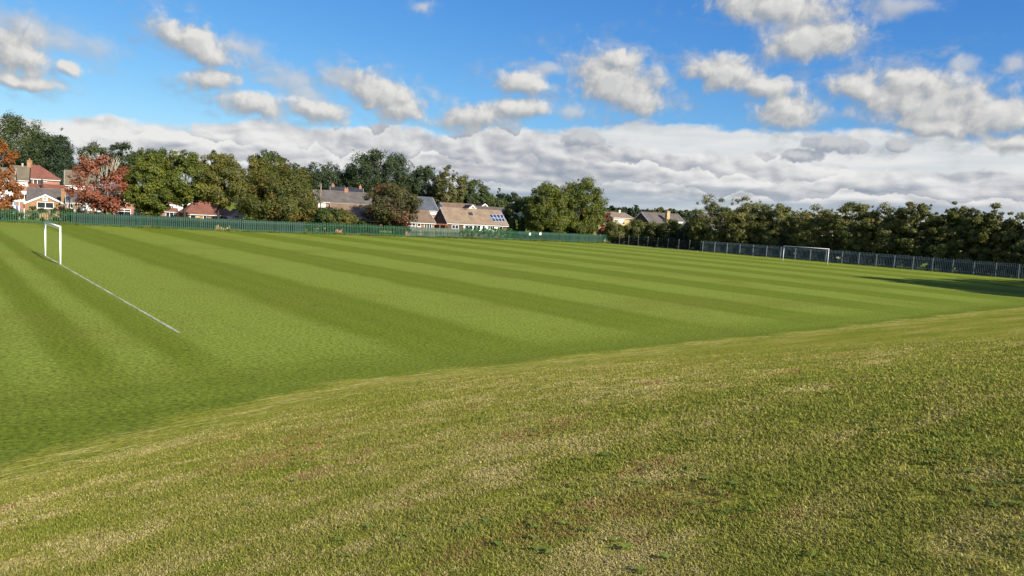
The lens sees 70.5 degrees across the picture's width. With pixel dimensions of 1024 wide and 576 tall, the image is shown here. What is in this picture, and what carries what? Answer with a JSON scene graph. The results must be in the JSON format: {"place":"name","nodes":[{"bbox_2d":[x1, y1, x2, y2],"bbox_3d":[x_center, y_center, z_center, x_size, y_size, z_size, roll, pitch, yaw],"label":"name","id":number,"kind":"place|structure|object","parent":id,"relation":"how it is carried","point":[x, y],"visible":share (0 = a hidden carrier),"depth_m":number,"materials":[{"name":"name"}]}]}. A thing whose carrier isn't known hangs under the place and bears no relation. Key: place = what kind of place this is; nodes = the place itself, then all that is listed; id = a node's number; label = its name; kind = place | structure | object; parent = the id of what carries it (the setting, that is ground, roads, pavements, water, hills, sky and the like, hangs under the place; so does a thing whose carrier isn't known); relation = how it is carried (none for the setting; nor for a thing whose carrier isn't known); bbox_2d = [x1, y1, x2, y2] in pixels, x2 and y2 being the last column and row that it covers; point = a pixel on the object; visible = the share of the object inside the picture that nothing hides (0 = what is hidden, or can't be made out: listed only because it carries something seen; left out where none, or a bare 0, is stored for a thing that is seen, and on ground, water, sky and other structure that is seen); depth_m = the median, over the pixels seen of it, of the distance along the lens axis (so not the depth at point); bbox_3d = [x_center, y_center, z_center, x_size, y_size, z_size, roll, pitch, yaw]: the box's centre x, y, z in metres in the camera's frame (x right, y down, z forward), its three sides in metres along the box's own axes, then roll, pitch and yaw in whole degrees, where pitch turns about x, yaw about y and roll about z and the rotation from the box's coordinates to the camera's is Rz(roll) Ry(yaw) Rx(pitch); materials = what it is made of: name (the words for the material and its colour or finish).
{"place":"outdoors","nodes":[
{"label":"outdoors","id":0,"kind":"place"},
{"bbox_2d":[0,196,1023,575],"bbox_3d":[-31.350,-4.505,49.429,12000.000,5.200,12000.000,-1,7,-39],"label":"ground","id":1,"kind":"structure","parent":0,"point":[262,320],"depth_m":27.13,"materials":[{"name":"green plant"}]},
{"bbox_2d":[0,167,17,214],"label":"house","id":2,"kind":"structure","parent":1,"relation":"on","point":[14,178],"depth_m":129.93,"materials":[{"name":"paint"}]},
{"bbox_2d":[0,209,24,220],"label":"hedge","id":3,"kind":"object","parent":1,"relation":"on","point":[18,215],"visible":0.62,"depth_m":103.05,"materials":[{"name":"green plant"}]},
{"bbox_2d":[0,139,25,213],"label":"tree","id":4,"kind":"object","parent":1,"relation":"on","point":[8,186],"visible":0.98,"depth_m":107.38,"materials":[{"name":"orange plant"}]},
{"bbox_2d":[10,158,31,214],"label":"house","id":5,"kind":"structure","parent":1,"relation":"on","point":[23,174],"depth_m":137.81,"materials":[{"name":"beige brick"}]},
{"bbox_2d":[0,109,51,166],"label":"tree","id":6,"kind":"object","parent":1,"relation":"on","point":[12,129],"visible":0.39,"depth_m":185.63,"materials":[{"name":"green plant"}]},
{"bbox_2d":[24,187,65,219],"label":"bungalow","id":7,"kind":"object","parent":1,"relation":"on","point":[46,198],"visible":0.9,"depth_m":119.69,"materials":[{"name":"grey brick"}]},
{"bbox_2d":[37,202,53,208],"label":"window","id":8,"kind":"structure","parent":7,"relation":"in","point":[46,205],"depth_m":118.58,"materials":[{"name":"white plastic"}]},
{"bbox_2d":[15,131,77,169],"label":"tree","id":9,"kind":"object","parent":1,"relation":"on","point":[42,145],"visible":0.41,"depth_m":180.41,"materials":[{"name":"green plant"}]},
{"bbox_2d":[29,165,64,188],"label":"house","id":10,"kind":"structure","parent":1,"relation":"on","point":[41,177],"depth_m":138.02,"materials":[{"name":"red brick"}]},
{"bbox_2d":[24,206,76,221],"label":"hedge","id":11,"kind":"object","parent":1,"relation":"on","point":[68,210],"visible":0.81,"depth_m":105.19,"materials":[{"name":"green plant"}]},
{"bbox_2d":[44,221,60,264],"bbox_3d":[-31.444,-3.059,49.559,0.142,2.691,7.460,-1,7,-39],"label":"football goal","id":12,"kind":"object","parent":1,"relation":"on","point":[50,224],"visible":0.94,"depth_m":47.97,"materials":[{"name":"white paint"}]},
{"bbox_2d":[45,128,76,184],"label":"conifer","id":13,"kind":"object","parent":1,"relation":"on","point":[59,162],"visible":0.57,"depth_m":176.78,"materials":[{"name":"green plant"}]},
{"bbox_2d":[64,170,99,215],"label":"house","id":14,"kind":"structure","parent":1,"relation":"on","point":[67,179],"depth_m":144.53,"materials":[{"name":"beige brick"}]},
{"bbox_2d":[65,189,107,219],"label":"bungalow","id":15,"kind":"object","parent":1,"relation":"on","point":[88,209],"visible":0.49,"depth_m":121.99,"materials":[{"name":"white brick"}]},
{"bbox_2d":[80,204,91,210],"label":"window","id":16,"kind":"structure","parent":15,"relation":"in","point":[88,208],"depth_m":122.12,"materials":[{"name":"white plastic"}]},
{"bbox_2d":[75,140,118,184],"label":"tree","id":17,"kind":"object","parent":1,"relation":"on","point":[91,148],"visible":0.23,"depth_m":186.44,"materials":[{"name":"green plant"}]},
{"bbox_2d":[64,153,130,214],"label":"tree","id":18,"kind":"object","parent":1,"relation":"on","point":[94,200],"visible":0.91,"depth_m":107.63,"materials":[{"name":"red plant"}]},
{"bbox_2d":[42,254,180,332],"bbox_3d":[-23.110,-0.460,39.409,0.114,0.001,36.600,-1,7,-39],"label":"goal line marking","id":19,"kind":"object","parent":1,"relation":"on","point":[170,327],"visible":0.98,"depth_m":31.78,"materials":[{"name":"paint"}]},
{"bbox_2d":[72,213,158,225],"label":"wooden fence","id":20,"kind":"object","parent":1,"relation":"on","point":[143,220],"visible":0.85,"depth_m":107.36,"materials":[{"name":"wood"}]},
{"bbox_2d":[103,141,138,180],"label":"tree","id":21,"kind":"object","parent":1,"relation":"on","point":[122,146],"visible":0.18,"depth_m":183.96,"materials":[{"name":"green plant"}]},
{"bbox_2d":[111,202,144,216],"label":"bungalow","id":22,"kind":"object","parent":1,"relation":"on","point":[127,210],"visible":0.12,"depth_m":126.88,"materials":[{"name":"red brick"}]},
{"bbox_2d":[118,209,130,216],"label":"window","id":23,"kind":"structure","parent":22,"relation":"in","point":[125,211],"depth_m":126.61,"materials":[{"name":"white plastic"}]},
{"bbox_2d":[120,149,172,216],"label":"street tree","id":24,"kind":"object","parent":1,"relation":"on","point":[151,200],"visible":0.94,"depth_m":108.42,"materials":[{"name":"green plant"}]},
{"bbox_2d":[125,147,167,182],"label":"tree","id":25,"kind":"object","parent":1,"relation":"on","point":[131,160],"visible":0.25,"depth_m":177.56,"materials":[{"name":"green plant"}]},
{"bbox_2d":[155,201,178,222],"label":"bungalow","id":26,"kind":"object","parent":1,"relation":"on","point":[173,211],"visible":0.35,"depth_m":130.09,"materials":[{"name":"red brick"}]},
{"bbox_2d":[158,148,212,216],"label":"street tree","id":27,"kind":"object","parent":1,"relation":"on","point":[184,193],"visible":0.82,"depth_m":110.45,"materials":[{"name":"green plant"}]},
{"bbox_2d":[159,216,240,229],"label":"wooden fence","id":28,"kind":"object","parent":1,"relation":"on","point":[167,222],"visible":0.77,"depth_m":111.39,"materials":[{"name":"wood"}]},
{"bbox_2d":[179,201,245,227],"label":"bungalow","id":29,"kind":"object","parent":1,"relation":"on","point":[201,210],"visible":0.62,"depth_m":132.72,"materials":[{"name":"brown brick"}]},
{"bbox_2d":[190,150,250,223],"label":"street tree","id":30,"kind":"object","parent":1,"relation":"on","point":[221,194],"visible":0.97,"depth_m":112.66,"materials":[{"name":"green plant"}]},
{"bbox_2d":[240,154,279,201],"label":"tree","id":31,"kind":"object","parent":1,"relation":"on","point":[254,161],"visible":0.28,"depth_m":125.95,"materials":[{"name":"green plant"}]},
{"bbox_2d":[241,220,304,232],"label":"wooden fence","id":32,"kind":"object","parent":1,"relation":"on","point":[260,225],"visible":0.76,"depth_m":116.91,"materials":[{"name":"wood"}]},
{"bbox_2d":[254,149,291,192],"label":"tree","id":33,"kind":"object","parent":1,"relation":"on","point":[269,156],"visible":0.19,"depth_m":175.06,"materials":[{"name":"green plant"}]},
{"bbox_2d":[233,157,323,225],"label":"street tree","id":34,"kind":"object","parent":1,"relation":"on","point":[286,206],"visible":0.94,"depth_m":119.27,"materials":[{"name":"green plant"}]},
{"bbox_2d":[283,162,312,194],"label":"tree","id":35,"kind":"object","parent":1,"relation":"on","point":[297,165],"visible":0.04,"depth_m":183.14,"materials":[{"name":"green plant"}]},
{"bbox_2d":[0,220,607,242],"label":"rough grass","id":36,"kind":"structure","parent":1,"relation":"on","point":[230,230],"depth_m":116.14,"materials":[{"name":"plant"}]},
{"bbox_2d":[1,208,607,242],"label":"palisade fence","id":37,"kind":"object","parent":1,"relation":"on","point":[592,237],"visible":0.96,"depth_m":116.09,"materials":[{"name":"metal"}]},
{"bbox_2d":[306,161,346,191],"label":"tree","id":38,"kind":"object","parent":1,"relation":"on","point":[327,177],"visible":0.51,"depth_m":187.75,"materials":[{"name":"green plant"}]},
{"bbox_2d":[309,206,343,231],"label":"shrub","id":39,"kind":"object","parent":1,"relation":"on","point":[321,214],"visible":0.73,"depth_m":122.56,"materials":[{"name":"green plant"}]},
{"bbox_2d":[305,221,356,233],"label":"hedge","id":40,"kind":"object","parent":1,"relation":"on","point":[319,231],"visible":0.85,"depth_m":122.50,"materials":[{"name":"green plant"}]},
{"bbox_2d":[326,207,357,228],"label":"shrub","id":41,"kind":"object","parent":1,"relation":"on","point":[347,218],"visible":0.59,"depth_m":124.46,"materials":[{"name":"green plant"}]},
{"bbox_2d":[310,187,374,228],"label":"house","id":42,"kind":"structure","parent":1,"relation":"on","point":[345,196],"depth_m":153.06,"materials":[{"name":"grey brick"}]},
{"bbox_2d":[329,184,363,192],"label":"house","id":43,"kind":"structure","parent":1,"relation":"on","point":[336,188],"depth_m":180.26,"materials":[{"name":"brick"}]},
{"bbox_2d":[328,203,379,233],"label":"bungalow","id":44,"kind":"object","parent":1,"relation":"on","point":[354,209],"visible":0.23,"depth_m":136.53,"materials":[{"name":"red brick"}]},
{"bbox_2d":[355,219,369,231],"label":"shrub","id":45,"kind":"object","parent":1,"relation":"on","point":[362,222],"visible":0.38,"depth_m":128.76,"materials":[{"name":"green plant"}]},
{"bbox_2d":[340,146,412,192],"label":"tree","id":46,"kind":"object","parent":1,"relation":"on","point":[368,174],"visible":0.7,"depth_m":185.87,"materials":[{"name":"green plant"}]},
{"bbox_2d":[356,224,410,232],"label":"hedge","id":47,"kind":"object","parent":1,"relation":"on","point":[407,229],"visible":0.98,"depth_m":128.47,"materials":[{"name":"green plant"}]},
{"bbox_2d":[358,181,424,233],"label":"tree","id":48,"kind":"object","parent":1,"relation":"on","point":[381,212],"visible":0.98,"depth_m":128.46,"materials":[{"name":"green plant"}]},
{"bbox_2d":[403,174,422,193],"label":"tree","id":49,"kind":"object","parent":1,"relation":"on","point":[410,186],"visible":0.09,"depth_m":192.08,"materials":[{"name":"green plant"}]},
{"bbox_2d":[395,210,435,235],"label":"bungalow","id":50,"kind":"object","parent":1,"relation":"on","point":[425,219],"visible":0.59,"depth_m":139.22,"materials":[{"name":"red brick"}]},
{"bbox_2d":[401,165,447,201],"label":"tree","id":51,"kind":"object","parent":1,"relation":"on","point":[421,175],"visible":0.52,"depth_m":191.66,"materials":[{"name":"green plant"}]},
{"bbox_2d":[413,196,437,217],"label":"house","id":52,"kind":"structure","parent":1,"relation":"on","point":[429,205],"depth_m":159.93,"materials":[{"name":"grey brick"}]},
{"bbox_2d":[407,227,460,236],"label":"wooden fence","id":53,"kind":"object","parent":1,"relation":"on","point":[439,231],"visible":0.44,"depth_m":135.76,"materials":[{"name":"wood"}]},
{"bbox_2d":[429,164,468,205],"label":"tree","id":54,"kind":"object","parent":1,"relation":"on","point":[449,195],"visible":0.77,"depth_m":186.53,"materials":[{"name":"green plant"}]},
{"bbox_2d":[437,202,475,209],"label":"house","id":55,"kind":"structure","parent":1,"relation":"on","point":[452,205],"depth_m":172.87,"materials":[{"name":"brown tile"}]},
{"bbox_2d":[454,188,478,203],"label":"tree","id":56,"kind":"object","parent":1,"relation":"on","point":[468,198],"visible":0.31,"depth_m":194.17,"materials":[{"name":"green plant"}]},
{"bbox_2d":[434,207,508,238],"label":"bungalow","id":57,"kind":"object","parent":1,"relation":"on","point":[458,218],"visible":0.74,"depth_m":149.41,"materials":[{"name":"brick"}]},
{"bbox_2d":[459,179,494,204],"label":"tree","id":58,"kind":"object","parent":1,"relation":"on","point":[485,195],"visible":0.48,"depth_m":196.56,"materials":[{"name":"green plant"}]},
{"bbox_2d":[462,205,504,216],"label":"house","id":59,"kind":"structure","parent":1,"relation":"on","point":[484,207],"depth_m":165.06,"materials":[{"name":"brown tile"}]},
{"bbox_2d":[461,227,518,238],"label":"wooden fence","id":60,"kind":"object","parent":1,"relation":"on","point":[483,229],"visible":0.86,"depth_m":142.41,"materials":[{"name":"green wood"}]},
{"bbox_2d":[484,196,506,206],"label":"tree","id":61,"kind":"object","parent":1,"relation":"on","point":[498,203],"visible":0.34,"depth_m":206.93,"materials":[{"name":"green plant"}]},
{"bbox_2d":[499,191,519,206],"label":"tree","id":62,"kind":"object","parent":1,"relation":"on","point":[508,198],"visible":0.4,"depth_m":228.45,"materials":[{"name":"green plant"}]},
{"bbox_2d":[0,332,1023,575],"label":"bank grass","id":63,"kind":"structure","parent":1,"relation":"on","point":[900,395],"depth_m":6.48,"materials":[{"name":"plant"}]},
{"bbox_2d":[503,199,527,231],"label":"tree","id":64,"kind":"object","parent":1,"relation":"on","point":[509,213],"visible":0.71,"depth_m":160.89,"materials":[{"name":"green plant"}]},
{"bbox_2d":[511,196,530,228],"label":"tree","id":65,"kind":"object","parent":1,"relation":"on","point":[524,199],"visible":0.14,"depth_m":222.00,"materials":[{"name":"green plant"}]},
{"bbox_2d":[523,181,572,232],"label":"tree","id":66,"kind":"object","parent":1,"relation":"on","point":[539,216],"visible":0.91,"depth_m":153.29,"materials":[{"name":"green plant"}]},
{"bbox_2d":[517,231,602,241],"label":"wooden fence","id":67,"kind":"object","parent":1,"relation":"on","point":[583,237],"visible":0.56,"depth_m":152.45,"materials":[{"name":"wood"}]},
{"bbox_2d":[556,175,609,233],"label":"tree","id":68,"kind":"object","parent":1,"relation":"on","point":[585,222],"visible":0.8,"depth_m":156.75,"materials":[{"name":"green plant"}]},
{"bbox_2d":[588,212,605,239],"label":"house","id":69,"kind":"structure","parent":1,"relation":"on","point":[599,232],"depth_m":167.89,"materials":[{"name":"brick"}]},
{"bbox_2d":[600,212,613,238],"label":"tree","id":70,"kind":"object","parent":1,"relation":"on","point":[607,220],"visible":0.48,"depth_m":166.82,"materials":[{"name":"red plant"}]},
{"bbox_2d":[601,221,630,242],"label":"bush","id":71,"kind":"object","parent":1,"relation":"on","point":[615,229],"visible":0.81,"depth_m":158.64,"materials":[{"name":"green plant"}]},
{"bbox_2d":[603,210,633,228],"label":"house","id":72,"kind":"structure","parent":1,"relation":"on","point":[620,217],"depth_m":196.84,"materials":[{"name":"brick"}]},
{"bbox_2d":[617,207,628,214],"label":"tree","id":73,"kind":"object","parent":1,"relation":"on","point":[623,209],"visible":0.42,"depth_m":297.11,"materials":[{"name":"green plant"}]},
{"bbox_2d":[241,375,1023,575],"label":"weeds","id":74,"kind":"object","parent":1,"relation":"on","point":[628,546],"visible":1,"depth_m":5.32,"materials":[{"name":"green plant"}]},
{"bbox_2d":[628,204,640,217],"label":"tree","id":75,"kind":"object","parent":1,"relation":"on","point":[635,212],"visible":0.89,"depth_m":296.49,"materials":[{"name":"green plant"}]},
{"bbox_2d":[623,219,650,244],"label":"bush","id":76,"kind":"object","parent":1,"relation":"on","point":[631,227],"visible":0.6,"depth_m":157.65,"materials":[{"name":"green plant"}]},
{"bbox_2d":[639,221,660,245],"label":"bush","id":77,"kind":"object","parent":1,"relation":"on","point":[651,227],"visible":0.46,"depth_m":156.11,"materials":[{"name":"green plant"}]},
{"bbox_2d":[610,235,701,250],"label":"fence","id":78,"kind":"object","parent":1,"relation":"on","point":[647,243],"visible":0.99,"depth_m":148.57,"materials":[{"name":"black metal"}]},
{"bbox_2d":[610,235,706,250],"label":"undergrowth","id":79,"kind":"object","parent":1,"relation":"on","point":[670,241],"visible":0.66,"depth_m":150.09,"materials":[{"name":"green plant"}]},
{"bbox_2d":[632,210,684,236],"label":"house","id":80,"kind":"structure","parent":1,"relation":"on","point":[650,217],"depth_m":168.53,"materials":[{"name":"brick"}]},
{"bbox_2d":[651,207,665,212],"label":"tree","id":81,"kind":"object","parent":1,"relation":"on","point":[660,210],"visible":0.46,"depth_m":296.86,"materials":[{"name":"green plant"}]},
{"bbox_2d":[655,218,685,247],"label":"bush","id":82,"kind":"object","parent":1,"relation":"on","point":[672,228],"visible":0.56,"depth_m":153.19,"materials":[{"name":"green plant"}]},
{"bbox_2d":[675,225,692,248],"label":"bush","id":83,"kind":"object","parent":1,"relation":"on","point":[679,235],"visible":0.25,"depth_m":150.44,"materials":[{"name":"green plant"}]},
{"bbox_2d":[677,210,693,219],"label":"tree","id":84,"kind":"object","parent":1,"relation":"on","point":[687,213],"visible":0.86,"depth_m":295.65,"materials":[{"name":"green plant"}]},
{"bbox_2d":[682,213,726,229],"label":"house","id":85,"kind":"structure","parent":1,"relation":"on","point":[686,224],"depth_m":163.95,"materials":[{"name":"brick"}]},
{"bbox_2d":[680,193,743,251],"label":"tree","id":86,"kind":"object","parent":1,"relation":"on","point":[707,231],"visible":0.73,"depth_m":142.26,"materials":[{"name":"green plant"}]},
{"bbox_2d":[722,196,777,251],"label":"tree","id":87,"kind":"object","parent":1,"relation":"on","point":[751,218],"visible":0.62,"depth_m":136.89,"materials":[{"name":"green plant"}]},
{"bbox_2d":[756,203,804,256],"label":"tree","id":88,"kind":"object","parent":1,"relation":"on","point":[783,214],"visible":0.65,"depth_m":132.49,"materials":[{"name":"green plant"}]},
{"bbox_2d":[778,209,815,256],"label":"tree","id":89,"kind":"object","parent":1,"relation":"on","point":[797,211],"visible":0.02,"depth_m":138.26,"materials":[{"name":"green plant"}]},
{"bbox_2d":[783,246,828,264],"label":"football goal","id":90,"kind":"object","parent":1,"relation":"on","point":[808,247],"visible":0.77,"depth_m":111.18,"materials":[{"name":"paint"}]},
{"bbox_2d":[785,204,846,258],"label":"tree","id":91,"kind":"object","parent":1,"relation":"on","point":[819,220],"visible":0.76,"depth_m":126.14,"materials":[{"name":"green plant"}]},
{"bbox_2d":[814,212,855,259],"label":"tree","id":92,"kind":"object","parent":1,"relation":"on","point":[835,233],"visible":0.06,"depth_m":133.05,"materials":[{"name":"green plant"}]},
{"bbox_2d":[822,201,882,263],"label":"tree","id":93,"kind":"object","parent":1,"relation":"on","point":[850,242],"visible":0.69,"depth_m":120.51,"materials":[{"name":"green plant"}]},
{"bbox_2d":[702,242,1023,278],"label":"palisade fence","id":94,"kind":"object","parent":1,"relation":"on","point":[719,247],"visible":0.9,"depth_m":114.89,"materials":[{"name":"metal"}]},
{"bbox_2d":[716,241,1023,277],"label":"undergrowth","id":95,"kind":"object","parent":1,"relation":"on","point":[734,250],"visible":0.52,"depth_m":122.10,"materials":[{"name":"green plant"}]},
{"bbox_2d":[853,201,911,265],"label":"tree","id":96,"kind":"object","parent":1,"relation":"on","point":[884,230],"visible":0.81,"depth_m":116.82,"materials":[{"name":"green plant"}]},
{"bbox_2d":[890,202,946,267],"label":"tree","id":97,"kind":"object","parent":1,"relation":"on","point":[908,247],"visible":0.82,"depth_m":113.60,"materials":[{"name":"green plant"}]},
{"bbox_2d":[914,214,944,252],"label":"tree","id":98,"kind":"object","parent":1,"relation":"on","point":[933,216],"visible":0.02,"depth_m":120.74,"materials":[{"name":"green plant"}]},
{"bbox_2d":[920,201,970,270],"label":"tree","id":99,"kind":"object","parent":1,"relation":"on","point":[941,221],"visible":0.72,"depth_m":109.13,"materials":[{"name":"green plant"}]},
{"bbox_2d":[948,208,998,272],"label":"tree","id":100,"kind":"object","parent":1,"relation":"on","point":[971,222],"visible":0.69,"depth_m":106.52,"materials":[{"name":"green plant"}]},
{"bbox_2d":[968,202,1023,276],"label":"tree","id":101,"kind":"object","parent":1,"relation":"on","point":[984,235],"visible":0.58,"depth_m":104.36,"materials":[{"name":"green plant"}]},
{"bbox_2d":[992,212,1023,277],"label":"tree","id":102,"kind":"object","parent":1,"relation":"on","point":[1016,244],"visible":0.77,"depth_m":102.14,"materials":[{"name":"green plant"}]},
{"bbox_2d":[100,188,923,237],"bbox_3d":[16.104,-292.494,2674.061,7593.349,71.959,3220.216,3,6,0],"label":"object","id":103,"kind":"structure","parent":0,"point":[518,213],"depth_m":2481.82,"materials":[{"name":"green"}]},
{"bbox_2d":[0,0,1023,225],"label":"sky","id":104,"kind":"structure","parent":0,"point":[797,104],"materials":[{"name":"blue"}]},
{"bbox_2d":[703,251,1022,278],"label":"rough grass","id":105,"kind":"structure","parent":0,"point":[878,266],"depth_m":113.31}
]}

